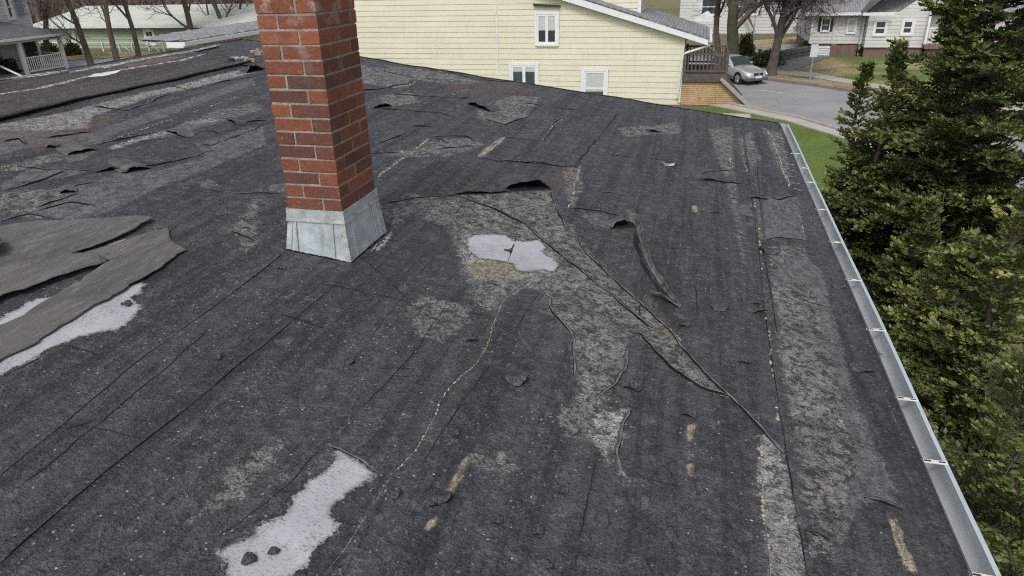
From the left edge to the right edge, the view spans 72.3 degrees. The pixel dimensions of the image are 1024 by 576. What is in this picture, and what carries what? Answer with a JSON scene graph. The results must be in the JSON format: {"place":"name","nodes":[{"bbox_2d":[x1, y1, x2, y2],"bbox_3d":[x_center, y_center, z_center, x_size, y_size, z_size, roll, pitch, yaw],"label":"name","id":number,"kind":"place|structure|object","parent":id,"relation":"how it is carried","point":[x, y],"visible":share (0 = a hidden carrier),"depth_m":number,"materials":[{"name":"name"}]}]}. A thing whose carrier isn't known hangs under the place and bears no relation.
{"place":"outdoors","nodes":[
{"label":"outdoors","id":0,"kind":"place"},
{"bbox_2d":[45,57,130,67],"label":"street","id":1,"kind":"structure","parent":0,"point":[74,63],"depth_m":51.01,"materials":[{"name":"grey asphalt"}]},
{"bbox_2d":[26,0,789,33],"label":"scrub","id":2,"kind":"object","parent":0,"point":[167,2],"visible":0.05,"depth_m":86.30,"materials":[{"name":"plant"}]},
{"bbox_2d":[0,0,1000,575],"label":"roof","id":3,"kind":"structure","parent":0,"point":[386,214],"depth_m":3.07,"materials":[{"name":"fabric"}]},
{"bbox_2d":[0,215,154,295],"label":"felt sheet","id":4,"kind":"object","parent":3,"relation":"on","point":[34,252],"visible":1,"depth_m":3.44,"materials":[{"name":"grey fabric"}]},
{"bbox_2d":[0,228,186,360],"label":"felt sheet","id":5,"kind":"object","parent":3,"relation":"on","point":[133,259],"visible":0.98,"depth_m":3.16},
{"bbox_2d":[120,300,131,306],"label":"roofing fragment","id":6,"kind":"object","parent":3,"relation":"on","point":[128,303],"visible":1,"depth_m":3.06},
{"bbox_2d":[211,353,222,359],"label":"roofing fragment","id":7,"kind":"object","parent":3,"relation":"on","point":[217,357],"visible":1,"depth_m":2.77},
{"bbox_2d":[241,551,256,564],"bbox_3d":[-0.725,0.747,1.936,0.041,0.022,0.040,5,26,14],"label":"roofing fragment","id":8,"kind":"object","parent":3,"relation":"on","point":[248,557],"visible":1,"depth_m":1.94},
{"bbox_2d":[267,546,280,554],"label":"roofing fragment","id":9,"kind":"object","parent":3,"relation":"on","point":[272,550],"visible":1,"depth_m":1.97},
{"bbox_2d":[344,358,354,365],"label":"roofing fragment","id":10,"kind":"object","parent":3,"relation":"on","point":[348,362],"visible":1,"depth_m":2.84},
{"bbox_2d":[387,489,400,498],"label":"roofing fragment","id":11,"kind":"object","parent":3,"relation":"on","point":[393,494],"visible":1,"depth_m":2.20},
{"bbox_2d":[422,499,436,506],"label":"roofing fragment","id":12,"kind":"object","parent":3,"relation":"on","point":[426,503],"visible":1,"depth_m":2.19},
{"bbox_2d":[431,493,452,503],"bbox_3d":[-0.223,0.662,2.220,0.075,0.024,0.042,-5,25,-8],"label":"roofing fragment","id":13,"kind":"object","parent":3,"relation":"on","point":[439,498],"visible":1,"depth_m":2.21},
{"bbox_2d":[449,428,458,435],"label":"roofing fragment","id":14,"kind":"object","parent":3,"relation":"on","point":[455,432],"visible":1,"depth_m":2.51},
{"bbox_2d":[462,334,477,340],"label":"roofing fragment","id":15,"kind":"object","parent":3,"relation":"on","point":[466,337],"visible":1,"depth_m":3.11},
{"bbox_2d":[493,515,502,523],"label":"roofing fragment","id":16,"kind":"object","parent":3,"relation":"on","point":[499,519],"visible":1,"depth_m":2.16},
{"bbox_2d":[504,371,528,386],"bbox_3d":[0.018,0.358,2.858,0.104,0.044,0.090,5,26,14],"label":"roofing fragment","id":17,"kind":"object","parent":3,"relation":"on","point":[517,380],"visible":1,"depth_m":2.84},
{"bbox_2d":[531,523,544,533],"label":"roofing fragment","id":18,"kind":"object","parent":3,"relation":"on","point":[538,528],"visible":1,"depth_m":2.15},
{"bbox_2d":[541,557,553,569],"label":"roofing fragment","id":19,"kind":"object","parent":3,"relation":"on","point":[546,563],"visible":1,"depth_m":2.03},
{"bbox_2d":[558,486,567,493],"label":"roofing fragment","id":20,"kind":"object","parent":3,"relation":"on","point":[563,489],"visible":1,"depth_m":2.31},
{"bbox_2d":[621,380,642,391],"bbox_3d":[0.493,0.401,2.901,0.093,0.030,0.053,10,27,23],"label":"roofing fragment","id":21,"kind":"object","parent":3,"relation":"on","point":[636,385],"visible":1,"depth_m":2.90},
{"bbox_2d":[661,161,676,165],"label":"roofing fragment","id":22,"kind":"object","parent":3,"relation":"on","point":[668,164],"visible":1,"depth_m":5.99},
{"bbox_2d":[679,321,689,326],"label":"roofing fragment","id":23,"kind":"object","parent":3,"relation":"on","point":[686,323],"visible":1,"depth_m":3.44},
{"bbox_2d":[679,407,698,418],"bbox_3d":[0.699,0.491,2.767,0.076,0.032,0.053,5,26,14],"label":"roofing fragment","id":24,"kind":"object","parent":3,"relation":"on","point":[692,412],"visible":1,"depth_m":2.77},
{"bbox_2d":[710,303,731,311],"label":"roofing fragment","id":25,"kind":"object","parent":3,"relation":"on","point":[715,307],"visible":1,"depth_m":3.63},
{"bbox_2d":[735,356,751,362],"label":"roofing fragment","id":26,"kind":"object","parent":3,"relation":"on","point":[743,359],"visible":1,"depth_m":3.18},
{"bbox_2d":[747,299,758,303],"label":"roofing fragment","id":27,"kind":"object","parent":3,"relation":"on","point":[751,301],"visible":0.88,"depth_m":3.73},
{"bbox_2d":[745,303,767,312],"bbox_3d":[1.273,0.108,3.651,0.070,0.037,0.095,-16,29,-28],"label":"roofing fragment","id":28,"kind":"object","parent":3,"relation":"on","point":[752,308],"visible":1,"depth_m":3.66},
{"bbox_2d":[758,246,780,254],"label":"roofing fragment","id":29,"kind":"object","parent":3,"relation":"on","point":[775,251],"visible":1,"depth_m":4.41,"materials":[{"name":"grey"}]},
{"bbox_2d":[794,514,831,539],"bbox_3d":[0.972,0.770,2.270,0.056,0.035,0.125,-19,30,-33],"label":"roofing fragment","id":30,"kind":"object","parent":3,"relation":"on","point":[806,522],"visible":1,"depth_m":2.28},
{"bbox_2d":[831,283,845,289],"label":"roofing fragment","id":31,"kind":"object","parent":3,"relation":"on","point":[835,286],"visible":1,"depth_m":4.04,"materials":[{"name":"grey"}]},
{"bbox_2d":[850,362,874,372],"bbox_3d":[1.612,0.368,3.231,0.101,0.031,0.061,5,26,14],"label":"roofing fragment","id":32,"kind":"object","parent":3,"relation":"on","point":[857,367],"visible":1,"depth_m":3.23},
{"bbox_2d":[38,0,1023,574],"bbox_3d":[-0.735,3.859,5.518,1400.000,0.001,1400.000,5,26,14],"label":"ground","id":33,"kind":"structure","parent":0,"point":[670,6],"depth_m":57.60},
{"bbox_2d":[0,56,22,74],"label":"shrub","id":34,"kind":"object","parent":33,"relation":"on","point":[11,65],"visible":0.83,"depth_m":45.02,"materials":[{"name":"green plant"}]},
{"bbox_2d":[0,0,70,78],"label":"house","id":35,"kind":"structure","parent":33,"relation":"on","point":[20,37],"depth_m":45.43,"materials":[{"name":"concrete"}]},
{"bbox_2d":[2,0,16,20],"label":"window","id":36,"kind":"structure","parent":35,"relation":"in","point":[10,13],"depth_m":45.43,"materials":[{"name":"white glass"}]},
{"bbox_2d":[23,41,41,68],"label":"door","id":37,"kind":"structure","parent":35,"relation":"in","point":[29,47],"depth_m":47.12,"materials":[{"name":"wood"}]},
{"bbox_2d":[34,0,42,22],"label":"bare tree","id":38,"kind":"object","parent":33,"relation":"on","point":[38,16],"visible":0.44,"depth_m":86.66,"materials":[{"name":"plant"}]},
{"bbox_2d":[2,0,102,64],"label":"bare tree","id":39,"kind":"object","parent":33,"relation":"on","point":[69,6],"visible":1,"depth_m":45.30,"materials":[{"name":"brown plant"}]},
{"bbox_2d":[80,0,126,59],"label":"bare tree","id":40,"kind":"object","parent":33,"relation":"on","point":[106,15],"visible":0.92,"depth_m":49.57,"materials":[{"name":"brown plant"}]},
{"bbox_2d":[43,49,176,60],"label":"verge","id":41,"kind":"structure","parent":33,"relation":"on","point":[102,55],"depth_m":54.91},
{"bbox_2d":[28,0,63,62],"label":"bare tree","id":42,"kind":"object","parent":41,"relation":"on","point":[45,42],"visible":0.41,"depth_m":50.24,"materials":[{"name":"brown plant"}]},
{"bbox_2d":[40,41,60,56],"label":"shrub","id":43,"kind":"object","parent":41,"relation":"on","point":[53,48],"visible":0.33,"depth_m":54.37,"materials":[{"name":"green plant"}]},
{"bbox_2d":[62,39,82,55],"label":"shrub","id":44,"kind":"object","parent":41,"relation":"on","point":[69,50],"visible":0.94,"depth_m":55.12,"materials":[{"name":"green plant"}]},
{"bbox_2d":[39,42,165,51],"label":"fence","id":45,"kind":"object","parent":41,"relation":"on","point":[132,47],"visible":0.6,"depth_m":57.21,"materials":[{"name":"white wood"}]},
{"bbox_2d":[127,0,199,29],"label":"bare tree","id":46,"kind":"object","parent":41,"relation":"on","point":[186,8],"visible":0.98,"depth_m":55.48,"materials":[{"name":"brown plant"}]},
{"bbox_2d":[109,0,140,56],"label":"bare tree","id":47,"kind":"object","parent":33,"relation":"on","point":[127,15],"visible":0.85,"depth_m":51.12,"materials":[{"name":"brown plant"}]},
{"bbox_2d":[33,4,257,47],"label":"house","id":48,"kind":"structure","parent":33,"relation":"on","point":[145,26],"depth_m":60.21,"materials":[{"name":"green"}]},
{"bbox_2d":[69,31,75,41],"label":"window","id":49,"kind":"structure","parent":48,"relation":"in","point":[72,33],"depth_m":60.94,"materials":[{"name":"white"}]},
{"bbox_2d":[142,29,156,45],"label":"window","id":50,"kind":"structure","parent":48,"relation":"in","point":[148,33],"depth_m":59.06,"materials":[{"name":"white glass"}]},
{"bbox_2d":[142,20,260,49],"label":"shed","id":51,"kind":"structure","parent":33,"relation":"on","point":[188,38],"depth_m":23.60,"materials":[{"name":"grey"}]},
{"bbox_2d":[194,0,208,15],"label":"bare tree","id":52,"kind":"object","parent":33,"relation":"on","point":[206,7],"visible":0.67,"depth_m":59.42,"materials":[{"name":"brown plant"}]},
{"bbox_2d":[208,0,243,18],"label":"bare tree","id":53,"kind":"object","parent":33,"relation":"on","point":[215,7],"visible":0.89,"depth_m":58.43,"materials":[{"name":"brown plant"}]},
{"bbox_2d":[217,0,251,8],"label":"bare tree","id":54,"kind":"object","parent":33,"relation":"on","point":[240,3],"visible":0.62,"depth_m":61.62,"materials":[{"name":"brown plant"}]},
{"bbox_2d":[354,0,712,104],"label":"house","id":55,"kind":"structure","parent":33,"relation":"on","point":[623,48],"depth_m":31.15,"materials":[{"name":"beige"}]},
{"bbox_2d":[509,63,538,84],"bbox_3d":[0.548,-9.421,31.926,1.376,1.554,0.062,5,26,14],"label":"window","id":56,"kind":"structure","parent":55,"relation":"in","point":[522,72],"depth_m":31.78,"materials":[{"name":"white glass"}]},
{"bbox_2d":[534,11,558,45],"bbox_3d":[1.521,-11.347,30.746,1.084,1.432,0.062,5,26,14],"label":"window","id":57,"kind":"structure","parent":55,"relation":"in","point":[546,23],"depth_m":30.74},
{"bbox_2d":[581,68,608,94],"bbox_3d":[3.675,-8.928,31.277,1.193,1.656,0.062,5,26,14],"label":"window","id":58,"kind":"structure","parent":55,"relation":"in","point":[593,80],"depth_m":31.15,"materials":[{"name":"white glass"}]},
{"bbox_2d":[680,44,750,105],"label":"deck","id":59,"kind":"structure","parent":55,"relation":"attached to","point":[706,84],"depth_m":30.12,"materials":[{"name":"brown wood"}]},
{"bbox_2d":[713,0,724,52],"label":"bare tree","id":60,"kind":"object","parent":33,"relation":"on","point":[718,11],"visible":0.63,"depth_m":41.40,"materials":[{"name":"brown plant"}]},
{"bbox_2d":[679,0,797,33],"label":"house","id":61,"kind":"structure","parent":33,"relation":"on","point":[763,24],"depth_m":58.47,"materials":[{"name":"grey"}]},
{"bbox_2d":[700,0,722,15],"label":"window","id":62,"kind":"structure","parent":61,"relation":"in","point":[709,3],"depth_m":58.49,"materials":[{"name":"white glass"}]},
{"bbox_2d":[738,0,758,15],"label":"window","id":63,"kind":"structure","parent":61,"relation":"in","point":[753,14],"depth_m":57.88,"materials":[{"name":"white glass"}]},
{"bbox_2d":[739,31,755,55],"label":"shrub","id":64,"kind":"object","parent":33,"relation":"on","point":[747,46],"visible":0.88,"depth_m":44.97,"materials":[{"name":"green plant"}]},
{"bbox_2d":[707,37,795,51],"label":"grass strip","id":65,"kind":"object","parent":33,"relation":"on","point":[767,43],"depth_m":51.45,"materials":[{"name":"plant"}]},
{"bbox_2d":[691,0,838,54],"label":"bare tree","id":66,"kind":"object","parent":33,"relation":"on","point":[734,24],"visible":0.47,"depth_m":39.36,"materials":[{"name":"brown plant"}]},
{"bbox_2d":[747,48,787,67],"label":"shrub","id":67,"kind":"object","parent":33,"relation":"on","point":[757,60],"visible":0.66,"depth_m":40.50,"materials":[{"name":"green plant"}]},
{"bbox_2d":[730,103,844,129],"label":"kerb","id":68,"kind":"structure","parent":33,"relation":"on","point":[795,116],"depth_m":27.68,"materials":[{"name":"concrete"}]},
{"bbox_2d":[816,37,918,292],"bbox_3d":[4.463,-0.579,9.000,1.782,4.986,1.721,5,26,14],"label":"conifer","id":69,"kind":"object","parent":33,"relation":"on","point":[894,72],"visible":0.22,"depth_m":8.40,"materials":[{"name":"green plant"}]},
{"bbox_2d":[768,74,1013,113],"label":"verge","id":70,"kind":"structure","parent":33,"relation":"on","point":[812,80],"depth_m":35.40,"materials":[{"name":"green plant"}]},
{"bbox_2d":[732,0,850,75],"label":"bare tree","id":71,"kind":"object","parent":70,"relation":"on","point":[780,29],"visible":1,"depth_m":35.73,"materials":[{"name":"brown plant"}]},
{"bbox_2d":[809,44,818,79],"bbox_3d":[15.085,-11.302,35.227,0.340,1.789,0.065,5,26,14],"label":"street sign","id":72,"kind":"object","parent":70,"relation":"on","point":[814,51],"visible":1,"depth_m":35.00,"materials":[{"name":"metal"}]},
{"bbox_2d":[866,194,958,398],"bbox_3d":[4.427,0.622,8.147,1.320,3.526,1.235,-1,25,2],"label":"conifer","id":73,"kind":"object","parent":33,"relation":"on","point":[890,270],"visible":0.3,"depth_m":7.59,"materials":[{"name":"green plant"}]},
{"bbox_2d":[821,0,1023,419],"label":"conifer","id":74,"kind":"object","parent":33,"relation":"on","point":[968,21],"visible":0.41,"depth_m":7.54,"materials":[{"name":"green plant"}]},
{"bbox_2d":[835,0,1023,361],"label":"conifer","id":75,"kind":"object","parent":33,"relation":"on","point":[936,83],"visible":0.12,"depth_m":8.29,"materials":[{"name":"green plant"}]},
{"bbox_2d":[881,241,1007,472],"bbox_3d":[4.086,1.159,7.027,1.575,3.510,1.625,5,26,14],"label":"conifer","id":76,"kind":"object","parent":33,"relation":"on","point":[923,300],"visible":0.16,"depth_m":6.52,"materials":[{"name":"green plant"}]},
{"bbox_2d":[895,187,1023,569],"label":"conifer","id":77,"kind":"object","parent":33,"relation":"on","point":[995,335],"visible":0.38,"depth_m":6.10,"materials":[{"name":"green plant"}]},
{"bbox_2d":[934,344,1023,575],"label":"conifer","id":78,"kind":"object","parent":33,"relation":"on","point":[986,489],"visible":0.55,"depth_m":5.15,"materials":[{"name":"green plant"}]},
{"bbox_2d":[689,43,798,63],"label":"side road","id":79,"kind":"structure","parent":0,"point":[788,46],"depth_m":47.51,"materials":[{"name":"grey asphalt"}]},
{"bbox_2d":[680,101,888,154],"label":"sidewalk","id":80,"kind":"structure","parent":0,"point":[814,126],"depth_m":27.26,"materials":[{"name":"concrete"}]},
{"bbox_2d":[766,55,833,70],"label":"driveway","id":81,"kind":"structure","parent":0,"point":[796,63],"depth_m":41.54,"materials":[{"name":"concrete"}]},
{"bbox_2d":[779,45,810,59],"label":"garden wall","id":82,"kind":"structure","parent":81,"relation":"on","point":[793,53],"depth_m":43.09,"materials":[{"name":"stone"}]},
{"bbox_2d":[688,106,1023,328],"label":"lawn","id":83,"kind":"structure","parent":0,"point":[817,148],"depth_m":23.36,"materials":[{"name":"green plant"}]},
{"bbox_2d":[723,113,750,117],"bbox_3d":[8.985,-6.876,28.040,1.050,0.090,0.600,5,26,14],"label":"concrete pad","id":84,"kind":"object","parent":83,"relation":"on","point":[744,115],"visible":0.5,"depth_m":28.03,"materials":[{"name":"grey concrete"}]},
{"bbox_2d":[821,60,884,251],"bbox_3d":[4.346,-0.607,9.395,1.194,4.711,1.154,5,26,14],"label":"conifer","id":85,"kind":"object","parent":83,"relation":"on","point":[866,75],"visible":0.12,"depth_m":8.69,"materials":[{"name":"green plant"}]},
{"bbox_2d":[730,79,1023,187],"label":"road","id":86,"kind":"structure","parent":0,"point":[823,105],"depth_m":30.70,"materials":[{"name":"grey asphalt"}]},
{"bbox_2d":[708,54,767,84],"bbox_3d":[11.488,-11.237,35.927,1.602,1.271,3.515,-11,26,-19],"label":"car","id":87,"kind":"object","parent":86,"relation":"on","point":[741,69],"visible":0.67,"depth_m":35.02,"materials":[{"name":"paint"}]},
{"bbox_2d":[767,78,961,109],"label":"kerb","id":88,"kind":"structure","parent":86,"relation":"on","point":[812,84],"depth_m":33.96,"materials":[{"name":"grey concrete"}]},
{"bbox_2d":[762,67,1022,110],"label":"sidewalk","id":89,"kind":"structure","parent":0,"point":[820,76],"depth_m":36.17,"materials":[{"name":"concrete"}]},
{"bbox_2d":[794,55,1023,106],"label":"front lawn","id":90,"kind":"structure","parent":0,"point":[841,66],"depth_m":38.91,"materials":[{"name":"green plant"}]},
{"bbox_2d":[795,40,809,47],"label":"shrub","id":91,"kind":"object","parent":90,"relation":"on","point":[805,43],"visible":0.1,"depth_m":44.64,"materials":[{"name":"green plant"}]},
{"bbox_2d":[856,44,862,56],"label":"shrub","id":92,"kind":"object","parent":90,"relation":"on","point":[860,51],"visible":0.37,"depth_m":43.37,"materials":[{"name":"green plant"}]},
{"bbox_2d":[796,0,1023,56],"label":"house","id":93,"kind":"structure","parent":90,"relation":"on","point":[873,26],"depth_m":42.42,"materials":[{"name":"grey"}]},
{"bbox_2d":[817,46,830,54],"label":"garage door","id":94,"kind":"structure","parent":93,"relation":"in","point":[820,51],"depth_m":43.99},
{"bbox_2d":[820,17,831,31],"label":"window","id":95,"kind":"structure","parent":93,"relation":"in","point":[825,26],"depth_m":43.35,"materials":[{"name":"white glass"}]},
{"bbox_2d":[845,18,857,33],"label":"window","id":96,"kind":"structure","parent":93,"relation":"in","point":[851,28],"depth_m":43.04,"materials":[{"name":"white glass"}]},
{"bbox_2d":[872,19,888,35],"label":"window","id":97,"kind":"structure","parent":93,"relation":"in","point":[880,26],"depth_m":42.09,"materials":[{"name":"white glass"}]},
{"bbox_2d":[899,19,915,35],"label":"window","id":98,"kind":"structure","parent":93,"relation":"in","point":[907,26],"depth_m":41.74,"materials":[{"name":"white glass"}]}
]}

